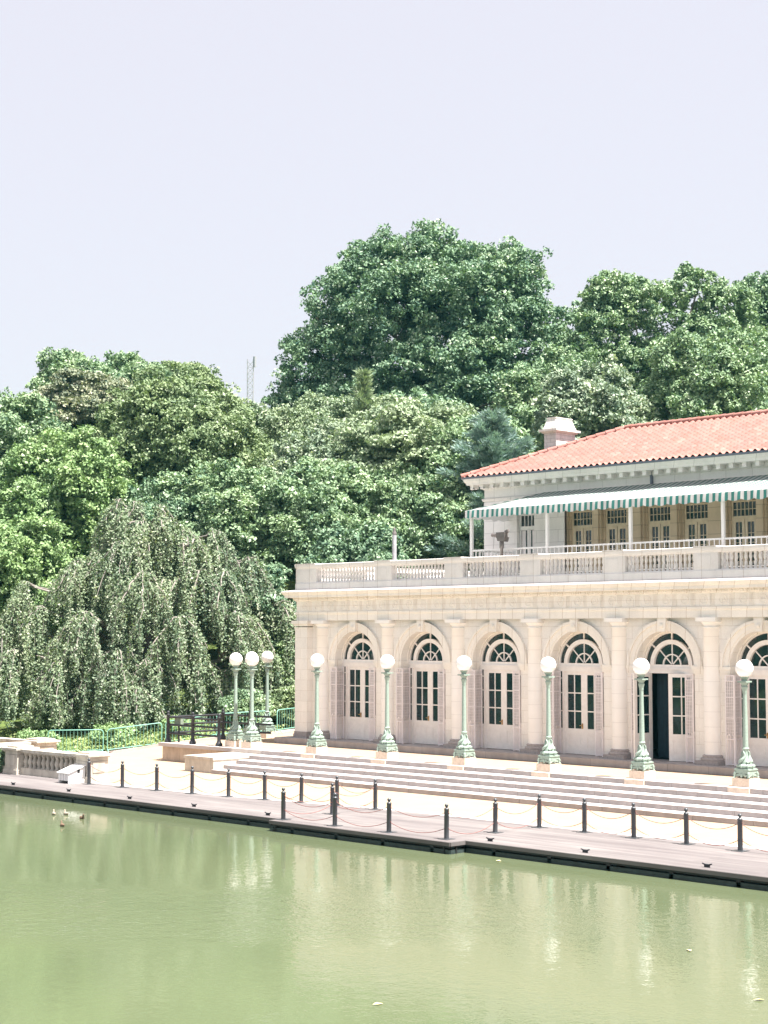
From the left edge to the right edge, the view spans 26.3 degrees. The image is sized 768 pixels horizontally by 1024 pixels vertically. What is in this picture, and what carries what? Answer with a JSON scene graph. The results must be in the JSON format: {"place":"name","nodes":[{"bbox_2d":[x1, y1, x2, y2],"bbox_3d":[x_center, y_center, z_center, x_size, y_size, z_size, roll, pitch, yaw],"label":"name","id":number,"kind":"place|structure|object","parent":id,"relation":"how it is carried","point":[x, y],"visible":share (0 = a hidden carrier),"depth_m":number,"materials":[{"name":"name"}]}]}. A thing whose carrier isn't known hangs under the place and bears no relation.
{"place":"outdoors","nodes":[
{"label":"outdoors","id":0,"kind":"place"},
{"bbox_2d":[0,557,294,750],"bbox_3d":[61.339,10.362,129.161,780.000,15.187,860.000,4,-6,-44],"label":"ground","id":1,"kind":"structure","parent":0,"point":[212,649],"depth_m":95.48,"materials":[{"name":"plant"}]},
{"bbox_2d":[0,386,76,550],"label":"broadleaf tree","id":2,"kind":"object","parent":1,"relation":"on","point":[24,416],"visible":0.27,"depth_m":103.19,"materials":[{"name":"green plant"}]},
{"bbox_2d":[16,727,63,748],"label":"shrub","id":3,"kind":"object","parent":1,"relation":"on","point":[25,734],"visible":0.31,"depth_m":76.95,"materials":[{"name":"green plant"}]},
{"bbox_2d":[0,509,85,709],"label":"broadleaf tree","id":4,"kind":"object","parent":1,"relation":"on","point":[28,552],"visible":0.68,"depth_m":89.21,"materials":[{"name":"green plant"}]},
{"bbox_2d":[0,424,138,637],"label":"broadleaf tree","id":5,"kind":"object","parent":1,"relation":"on","point":[76,482],"visible":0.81,"depth_m":95.39,"materials":[{"name":"green plant"}]},
{"bbox_2d":[24,346,127,392],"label":"broadleaf tree","id":6,"kind":"object","parent":1,"relation":"on","point":[56,360],"visible":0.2,"depth_m":126.30,"materials":[{"name":"green plant"}]},
{"bbox_2d":[30,366,132,437],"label":"broadleaf tree","id":7,"kind":"object","parent":1,"relation":"on","point":[76,396],"visible":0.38,"depth_m":114.72,"materials":[{"name":"beige plant"}]},
{"bbox_2d":[86,721,139,747],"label":"shrub","id":8,"kind":"object","parent":1,"relation":"on","point":[94,734],"visible":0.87,"depth_m":77.38,"materials":[{"name":"green plant"}]},
{"bbox_2d":[69,475,199,658],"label":"broadleaf tree","id":9,"kind":"object","parent":1,"relation":"on","point":[146,497],"visible":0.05,"depth_m":96.38,"materials":[{"name":"green plant"}]},
{"bbox_2d":[100,349,175,384],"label":"broadleaf tree","id":10,"kind":"object","parent":1,"relation":"on","point":[129,363],"visible":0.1,"depth_m":130.33,"materials":[{"name":"green plant"}]},
{"bbox_2d":[0,695,294,751],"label":"ground cover","id":11,"kind":"object","parent":1,"relation":"on","point":[82,740],"visible":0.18,"depth_m":80.17,"materials":[{"name":"green plant"}]},
{"bbox_2d":[0,496,299,729],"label":"weeping tree","id":12,"kind":"object","parent":1,"relation":"on","point":[75,673],"visible":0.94,"depth_m":83.07,"materials":[{"name":"green plant"}]},
{"bbox_2d":[158,713,204,740],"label":"shrub","id":13,"kind":"object","parent":1,"relation":"on","point":[163,723],"visible":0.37,"depth_m":78.16,"materials":[{"name":"green plant"}]},
{"bbox_2d":[88,361,275,491],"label":"broadleaf tree","id":14,"kind":"object","parent":1,"relation":"on","point":[158,424],"visible":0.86,"depth_m":102.14,"materials":[{"name":"green plant"}]},
{"bbox_2d":[160,360,221,384],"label":"broadleaf tree","id":15,"kind":"object","parent":1,"relation":"on","point":[197,365],"visible":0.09,"depth_m":147.79,"materials":[{"name":"green plant"}]},
{"bbox_2d":[165,716,216,740],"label":"crowd barrier","id":16,"kind":"object","parent":1,"relation":"on","point":[189,728],"visible":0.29,"depth_m":77.08,"materials":[{"name":"metal"}]},
{"bbox_2d":[103,729,294,753],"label":"kerb","id":17,"kind":"structure","parent":1,"relation":"on","point":[156,745],"depth_m":76.34,"materials":[{"name":"stone"}]},
{"bbox_2d":[151,457,293,658],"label":"broadleaf tree","id":18,"kind":"object","parent":1,"relation":"on","point":[232,508],"visible":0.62,"depth_m":95.80,"materials":[{"name":"green plant"}]},
{"bbox_2d":[217,688,278,724],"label":"shrub","id":19,"kind":"object","parent":1,"relation":"on","point":[243,702],"visible":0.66,"depth_m":80.15,"materials":[{"name":"green plant"}]},
{"bbox_2d":[200,561,300,650],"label":"broadleaf tree","id":20,"kind":"object","parent":1,"relation":"on","point":[277,575],"visible":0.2,"depth_m":85.83,"materials":[{"name":"green plant"}]},
{"bbox_2d":[247,356,255,402],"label":"radio mast","id":21,"kind":"object","parent":1,"relation":"on","point":[252,367],"visible":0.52,"depth_m":419.67,"materials":[{"name":"metal"}]},
{"bbox_2d":[245,401,276,437],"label":"broadleaf tree","id":22,"kind":"object","parent":1,"relation":"on","point":[262,409],"visible":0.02,"depth_m":110.94,"materials":[{"name":"green plant"}]},
{"bbox_2d":[262,626,297,722],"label":"shrub","id":23,"kind":"object","parent":1,"relation":"on","point":[280,651],"visible":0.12,"depth_m":83.56,"materials":[{"name":"green plant"}]},
{"bbox_2d":[269,684,294,728],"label":"shrub","id":24,"kind":"object","parent":1,"relation":"on","point":[283,698],"visible":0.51,"depth_m":81.17,"materials":[{"name":"green plant"}]},
{"bbox_2d":[253,416,352,487],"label":"broadleaf tree","id":25,"kind":"object","parent":1,"relation":"on","point":[293,450],"visible":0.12,"depth_m":101.97,"materials":[{"name":"green plant"}]},
{"bbox_2d":[257,389,355,457],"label":"broadleaf tree","id":26,"kind":"object","parent":1,"relation":"on","point":[309,412],"visible":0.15,"depth_m":108.21,"materials":[{"name":"green plant"}]},
{"bbox_2d":[254,455,387,587],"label":"broadleaf tree","id":27,"kind":"object","parent":1,"relation":"on","point":[309,494],"visible":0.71,"depth_m":94.30,"materials":[{"name":"green plant"}]},
{"bbox_2d":[291,520,414,604],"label":"broadleaf tree","id":28,"kind":"object","parent":1,"relation":"on","point":[333,545],"visible":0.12,"depth_m":88.53,"materials":[{"name":"green plant"}]},
{"bbox_2d":[338,368,375,456],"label":"pine tree","id":29,"kind":"object","parent":1,"relation":"on","point":[362,380],"visible":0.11,"depth_m":103.78,"materials":[{"name":"green plant"}]},
{"bbox_2d":[320,393,478,499],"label":"tree","id":30,"kind":"object","parent":1,"relation":"on","point":[389,431],"visible":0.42,"depth_m":99.14,"materials":[{"name":"green plant"}]},
{"bbox_2d":[340,387,468,428],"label":"broadleaf tree","id":31,"kind":"object","parent":1,"relation":"on","point":[426,401],"visible":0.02,"depth_m":114.72,"materials":[{"name":"green plant"}]},
{"bbox_2d":[260,217,581,414],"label":"broadleaf tree","id":32,"kind":"object","parent":1,"relation":"on","point":[481,317],"visible":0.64,"depth_m":125.92,"materials":[{"name":"green plant"}]},
{"bbox_2d":[363,454,483,570],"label":"broadleaf tree","id":33,"kind":"object","parent":1,"relation":"on","point":[413,517],"visible":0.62,"depth_m":94.58,"materials":[{"name":"green plant"}]},
{"bbox_2d":[417,414,534,516],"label":"broadleaf tree","id":34,"kind":"object","parent":1,"relation":"on","point":[434,462],"visible":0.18,"depth_m":96.85,"materials":[{"name":"green plant"}]},
{"bbox_2d":[423,407,537,570],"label":"pine tree","id":35,"kind":"object","parent":1,"relation":"on","point":[488,436],"visible":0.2,"depth_m":94.79,"materials":[{"name":"green plant"}]},
{"bbox_2d":[489,346,604,452],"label":"broadleaf tree","id":36,"kind":"object","parent":1,"relation":"on","point":[517,383],"visible":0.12,"depth_m":115.92,"materials":[{"name":"green plant"}]},
{"bbox_2d":[528,354,661,450],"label":"broadleaf tree","id":37,"kind":"object","parent":1,"relation":"on","point":[587,399],"visible":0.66,"depth_m":105.87,"materials":[{"name":"green plant"}]},
{"bbox_2d":[525,261,767,420],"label":"broadleaf tree","id":38,"kind":"object","parent":1,"relation":"on","point":[603,294],"visible":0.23,"depth_m":123.43,"materials":[{"name":"green plant"}]},
{"bbox_2d":[635,323,767,421],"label":"broadleaf tree","id":39,"kind":"object","parent":1,"relation":"on","point":[714,372],"visible":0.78,"depth_m":105.93,"materials":[{"name":"green plant"}]},
{"bbox_2d":[732,270,767,329],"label":"broadleaf tree","id":40,"kind":"object","parent":1,"relation":"on","point":[759,286],"visible":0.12,"depth_m":127.10,"materials":[{"name":"green plant"}]},
{"bbox_2d":[0,793,767,1023],"bbox_3d":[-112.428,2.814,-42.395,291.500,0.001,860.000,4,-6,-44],"label":"lake","id":41,"kind":"structure","parent":0,"point":[108,915],"depth_m":32.43,"materials":[{"name":"liquid"}]},
{"bbox_2d":[0,773,767,890],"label":"wooden dock","id":42,"kind":"object","parent":41,"relation":"on","point":[663,858],"visible":1,"depth_m":46.15,"materials":[{"name":"grey wood"}]},
{"bbox_2d":[56,763,85,783],"bbox_3d":[-11.703,9.797,61.578,0.820,0.670,0.770,4,-6,-44],"label":"duck hut","id":43,"kind":"object","parent":42,"relation":"on","point":[73,773],"visible":1,"depth_m":61.42,"materials":[{"name":"white paint"}]},
{"bbox_2d":[85,758,92,784],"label":"bollard","id":44,"kind":"object","parent":42,"relation":"on","point":[89,772],"visible":1,"depth_m":60.91,"materials":[{"name":"grey metal"}]},
{"bbox_2d":[117,761,125,787],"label":"bollard","id":45,"kind":"object","parent":42,"relation":"on","point":[122,777],"visible":1,"depth_m":59.68,"materials":[{"name":"grey metal"}]},
{"bbox_2d":[150,764,163,790],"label":"bollard","id":46,"kind":"object","parent":42,"relation":"on","point":[156,778],"visible":1,"depth_m":58.45,"materials":[{"name":"grey metal"}]},
{"bbox_2d":[185,766,198,793],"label":"bollard","id":47,"kind":"object","parent":42,"relation":"on","point":[192,780],"visible":1,"depth_m":57.30,"materials":[{"name":"grey metal"}]},
{"bbox_2d":[222,768,233,796],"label":"bollard","id":48,"kind":"object","parent":42,"relation":"on","point":[228,783],"visible":1,"depth_m":56.31,"materials":[{"name":"grey metal"}]},
{"bbox_2d":[258,771,270,799],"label":"bollard","id":49,"kind":"object","parent":42,"relation":"on","point":[264,786],"visible":1,"depth_m":55.30,"materials":[{"name":"grey metal"}]},
{"bbox_2d":[275,787,290,819],"bbox_3d":[-3.025,8.762,49.434,0.340,0.955,0.340,-4,-6,44],"label":"bollard","id":50,"kind":"object","parent":42,"relation":"on","point":[283,805],"visible":1,"depth_m":49.38,"materials":[{"name":"grey metal"}]},
{"bbox_2d":[296,773,304,802],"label":"bollard","id":51,"kind":"object","parent":42,"relation":"on","point":[301,787],"visible":0.99,"depth_m":54.39,"materials":[{"name":"grey metal"}]},
{"bbox_2d":[325,783,338,814],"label":"bollard","id":52,"kind":"object","parent":42,"relation":"on","point":[332,789],"visible":0.88,"depth_m":50.88,"materials":[{"name":"grey metal"}]},
{"bbox_2d":[327,793,342,826],"bbox_3d":[-1.425,8.643,47.821,0.340,0.955,0.340,-3,-5,43],"label":"bollard","id":53,"kind":"object","parent":42,"relation":"on","point":[334,811],"visible":1,"depth_m":47.76,"materials":[{"name":"grey metal"}]},
{"bbox_2d":[335,776,342,805],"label":"bollard","id":54,"kind":"object","parent":42,"relation":"on","point":[337,785],"visible":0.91,"depth_m":53.42,"materials":[{"name":"grey metal"}]},
{"bbox_2d":[369,779,380,809],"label":"bollard","id":55,"kind":"object","parent":42,"relation":"on","point":[375,786],"visible":0.99,"depth_m":52.28,"materials":[{"name":"grey metal"}]},
{"bbox_2d":[382,798,395,832],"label":"bollard","id":56,"kind":"object","parent":42,"relation":"on","point":[389,803],"visible":1,"depth_m":46.22,"materials":[{"name":"grey metal"}]},
{"bbox_2d":[438,804,453,839],"bbox_3d":[1.702,8.417,44.740,0.340,0.955,0.340,-4,-6,44],"label":"bollard","id":57,"kind":"object","parent":42,"relation":"on","point":[446,823],"visible":1,"depth_m":44.68,"materials":[{"name":"grey metal"}]},
{"bbox_2d":[487,798,503,833],"bbox_3d":[3.128,8.525,46.210,0.340,0.955,0.340,-4,-6,44],"label":"bollard","id":58,"kind":"object","parent":42,"relation":"on","point":[495,818],"visible":1,"depth_m":46.16,"materials":[{"name":"grey metal"}]},
{"bbox_2d":[531,794,547,827],"bbox_3d":[4.478,8.612,47.400,0.340,0.955,0.340,5,-6,-44],"label":"bollard","id":59,"kind":"object","parent":42,"relation":"on","point":[539,812],"visible":1,"depth_m":47.34,"materials":[{"name":"grey metal"}]},
{"bbox_2d":[577,798,591,832],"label":"bollard","id":60,"kind":"object","parent":42,"relation":"on","point":[584,817],"visible":1,"depth_m":46.23,"materials":[{"name":"grey metal"}]},
{"bbox_2d":[625,803,642,838],"bbox_3d":[6.832,8.437,45.013,0.340,0.955,0.340,-4,-5,43],"label":"bollard","id":61,"kind":"object","parent":42,"relation":"on","point":[633,822],"visible":1,"depth_m":44.96,"materials":[{"name":"grey metal"}]},
{"bbox_2d":[679,808,694,844],"bbox_3d":[8.027,8.338,43.665,0.340,0.955,0.340,-4,-5,44],"label":"bollard","id":62,"kind":"object","parent":42,"relation":"on","point":[686,827],"visible":1,"depth_m":43.61,"materials":[{"name":"grey metal"}]},
{"bbox_2d":[731,813,749,851],"bbox_3d":[9.159,8.237,42.297,0.340,0.955,0.340,4,-5,-43],"label":"bollard","id":63,"kind":"object","parent":42,"relation":"on","point":[740,832],"visible":1,"depth_m":42.25,"materials":[{"name":"grey metal"}]},
{"bbox_2d":[0,0,767,411],"label":"sky","id":64,"kind":"structure","parent":0,"point":[174,174],"materials":[{"name":"white"}]},
{"bbox_2d":[23,746,767,849],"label":"plaza","id":65,"kind":"structure","parent":0,"point":[142,761],"depth_m":54.68,"materials":[{"name":"concrete"}]},
{"bbox_2d":[0,737,112,782],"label":"stone balustrade","id":66,"kind":"object","parent":65,"relation":"on","point":[41,757],"visible":0.89,"depth_m":64.36,"materials":[{"name":"stone"}]},
{"bbox_2d":[48,729,103,750],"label":"crowd barrier","id":67,"kind":"object","parent":65,"relation":"on","point":[77,739],"visible":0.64,"depth_m":76.01,"materials":[{"name":"metal"}]},
{"bbox_2d":[107,723,161,752],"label":"crowd barrier","id":68,"kind":"object","parent":65,"relation":"on","point":[136,735],"visible":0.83,"depth_m":76.50,"materials":[{"name":"metal"}]},
{"bbox_2d":[158,742,268,761],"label":"retaining wall","id":69,"kind":"structure","parent":65,"relation":"on","point":[175,751],"depth_m":70.90,"materials":[{"name":"beige stone"}]},
{"bbox_2d":[165,708,270,745],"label":"dark railing","id":70,"kind":"object","parent":69,"relation":"on","point":[220,729],"visible":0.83,"depth_m":72.35,"materials":[{"name":"metal"}]},
{"bbox_2d":[183,752,261,772],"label":"stone block","id":71,"kind":"structure","parent":65,"relation":"on","point":[206,763],"depth_m":66.25,"materials":[{"name":"stone"}]},
{"bbox_2d":[1,772,767,849],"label":"pavement border","id":72,"kind":"object","parent":65,"relation":"on","point":[678,839],"visible":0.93,"depth_m":49.63,"materials":[{"name":"concrete"}]},
{"bbox_2d":[211,750,767,827],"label":"stone steps","id":73,"kind":"structure","parent":65,"relation":"on","point":[725,804],"depth_m":55.74,"materials":[{"name":"grey stone"}]},
{"bbox_2d":[179,731,767,788],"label":"terrace","id":74,"kind":"structure","parent":0,"point":[269,743],"depth_m":60.28,"materials":[{"name":"stone"}]},
{"bbox_2d":[225,653,245,746],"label":"street lamp","id":75,"kind":"object","parent":74,"relation":"on","point":[235,731],"visible":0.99,"depth_m":69.61,"materials":[{"name":"green metal"}]},
{"bbox_2d":[241,653,261,748],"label":"street lamp","id":76,"kind":"object","parent":74,"relation":"on","point":[250,735],"visible":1,"depth_m":68.82,"materials":[{"name":"green metal"}]},
{"bbox_2d":[259,651,275,737],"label":"street lamp","id":77,"kind":"object","parent":74,"relation":"on","point":[267,657],"visible":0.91,"depth_m":75.71,"materials":[{"name":"green metal"}]},
{"bbox_2d":[272,708,294,733],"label":"crowd barrier","id":78,"kind":"object","parent":74,"relation":"on","point":[279,729],"visible":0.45,"depth_m":78.97,"materials":[{"name":"metal"}]},
{"bbox_2d":[306,654,327,753],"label":"street lamp","id":79,"kind":"object","parent":74,"relation":"on","point":[316,740],"visible":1,"depth_m":65.81,"materials":[{"name":"metal"}]},
{"bbox_2d":[376,655,398,759],"bbox_3d":[0.121,7.470,63.102,0.626,3.975,0.623,4,-6,-44],"label":"street lamp","id":80,"kind":"object","parent":74,"relation":"on","point":[386,745],"visible":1,"depth_m":62.96,"materials":[{"name":"green metal"}]},
{"bbox_2d":[452,656,475,765],"bbox_3d":[2.932,7.261,60.264,0.626,3.975,0.623,4,-6,-44],"label":"street lamp","id":81,"kind":"object","parent":74,"relation":"on","point":[463,665],"visible":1,"depth_m":60.12,"materials":[{"name":"green metal"}]},
{"bbox_2d":[274,409,767,778],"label":"boathouse","id":82,"kind":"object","parent":74,"relation":"on","point":[696,633],"visible":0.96,"depth_m":63.40,"materials":[{"name":"beige stone"}]},
{"bbox_2d":[347,667,362,739],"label":"door","id":83,"kind":"structure","parent":82,"relation":"in","point":[355,674],"depth_m":70.55,"materials":[{"name":"white paint"}]},
{"bbox_2d":[362,667,375,739],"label":"door","id":84,"kind":"structure","parent":82,"relation":"in","point":[365,723],"depth_m":70.05,"materials":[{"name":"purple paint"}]},
{"bbox_2d":[392,527,396,559],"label":"vent post","id":85,"kind":"object","parent":82,"relation":"on","point":[394,544],"visible":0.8,"depth_m":74.96,"materials":[{"name":"metal"}]},
{"bbox_2d":[414,668,429,743],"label":"door","id":86,"kind":"structure","parent":82,"relation":"in","point":[421,676],"depth_m":67.71,"materials":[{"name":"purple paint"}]},
{"bbox_2d":[430,668,442,744],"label":"door","id":87,"kind":"structure","parent":82,"relation":"in","point":[433,672],"depth_m":67.22,"materials":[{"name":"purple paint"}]},
{"bbox_2d":[486,670,503,748],"bbox_3d":[4.370,7.771,64.846,0.139,3.090,0.935,4,-6,-44],"label":"door","id":88,"kind":"structure","parent":82,"relation":"in","point":[494,678],"depth_m":64.87,"materials":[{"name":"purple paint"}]},
{"bbox_2d":[491,529,509,574],"bbox_3d":[4.634,1.751,65.048,0.340,2.107,0.818,4,-6,-44],"label":"coin viewer","id":89,"kind":"object","parent":82,"relation":"on","point":[502,537],"visible":0.76,"depth_m":64.97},
{"bbox_2d":[504,670,520,749],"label":"door","id":90,"kind":"structure","parent":82,"relation":"in","point":[508,674],"depth_m":64.36,"materials":[{"name":"white paint"}]},
{"bbox_2d":[520,513,533,553],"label":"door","id":91,"kind":"structure","parent":82,"relation":"in","point":[526,521],"depth_m":68.23,"materials":[{"name":"white paint"}]},
{"bbox_2d":[565,671,584,753],"bbox_3d":[7.181,7.562,62.008,0.139,3.090,0.935,4,-6,-44],"label":"door","id":92,"kind":"structure","parent":82,"relation":"in","point":[574,680],"depth_m":62.03,"materials":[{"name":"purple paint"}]},
{"bbox_2d":[572,510,591,573],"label":"upper door","id":93,"kind":"structure","parent":82,"relation":"in","point":[581,520],"depth_m":66.40,"materials":[{"name":"beige paint"}]},
{"bbox_2d":[584,672,603,754],"bbox_3d":[7.866,7.516,61.372,0.060,3.090,0.935,4,-6,-44],"label":"door","id":94,"kind":"structure","parent":82,"relation":"in","point":[589,677],"depth_m":61.50,"materials":[{"name":"white paint"}]},
{"bbox_2d":[606,508,626,549],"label":"upper door","id":95,"kind":"structure","parent":82,"relation":"in","point":[616,532],"depth_m":65.18,"materials":[{"name":"beige paint"}]},
{"bbox_2d":[465,475,767,576],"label":"awning","id":96,"kind":"object","parent":82,"relation":"on","point":[721,490],"visible":1,"depth_m":62.08,"materials":[{"name":"fabric"}]},
{"bbox_2d":[473,536,767,575],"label":"terrace railing","id":97,"kind":"object","parent":82,"relation":"on","point":[492,551],"visible":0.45,"depth_m":61.61,"materials":[{"name":"white paint"}]},
{"bbox_2d":[633,673,652,758],"bbox_3d":[9.326,7.359,59.238,0.935,3.090,0.060,3,-5,-39],"label":"door","id":98,"kind":"structure","parent":82,"relation":"in","point":[647,692],"depth_m":59.31,"materials":[{"name":"white paint"}]},
{"bbox_2d":[648,505,670,570],"bbox_3d":[10.721,1.229,63.630,0.100,2.940,1.120,4,-6,-44],"label":"upper door","id":99,"kind":"structure","parent":82,"relation":"in","point":[658,516],"depth_m":63.70,"materials":[{"name":"beige paint"}]},
{"bbox_2d":[668,674,694,761],"bbox_3d":[10.577,7.296,58.388,0.935,3.090,0.060,-2,-5,23],"label":"door","id":100,"kind":"structure","parent":82,"relation":"in","point":[676,682],"depth_m":58.43,"materials":[{"name":"white paint"}]},
{"bbox_2d":[685,503,707,569],"bbox_3d":[11.916,1.141,62.424,0.100,2.940,1.120,4,-6,-44],"label":"upper door","id":101,"kind":"structure","parent":82,"relation":"in","point":[696,515],"depth_m":62.50,"materials":[{"name":"beige paint"}]},
{"bbox_2d":[731,499,755,567],"bbox_3d":[13.392,1.031,60.934,0.100,2.940,1.120,4,-6,-44],"label":"upper door","id":102,"kind":"structure","parent":82,"relation":"in","point":[743,511],"depth_m":61.00,"materials":[{"name":"beige paint"}]},
{"bbox_2d":[747,675,767,766],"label":"door","id":103,"kind":"structure","parent":82,"relation":"in","point":[757,691],"depth_m":56.34,"materials":[{"name":"white paint"}]},
{"bbox_2d":[536,657,560,771],"bbox_3d":[5.743,7.053,57.426,0.626,3.975,0.623,4,-6,-44],"label":"street lamp","id":104,"kind":"object","parent":74,"relation":"on","point":[548,754],"visible":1,"depth_m":57.29,"materials":[{"name":"green metal"}]},
{"bbox_2d":[629,658,655,779],"bbox_3d":[8.554,6.844,54.588,0.626,3.975,0.623,4,-6,-44],"label":"street lamp","id":105,"kind":"object","parent":74,"relation":"on","point":[641,763],"visible":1,"depth_m":54.45,"materials":[{"name":"green metal"}]},
{"bbox_2d":[732,659,759,787],"bbox_3d":[11.365,6.636,51.750,0.626,3.975,0.623,4,-6,-44],"label":"street lamp","id":106,"kind":"object","parent":74,"relation":"on","point":[746,770],"visible":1,"depth_m":51.61,"materials":[{"name":"green metal"}]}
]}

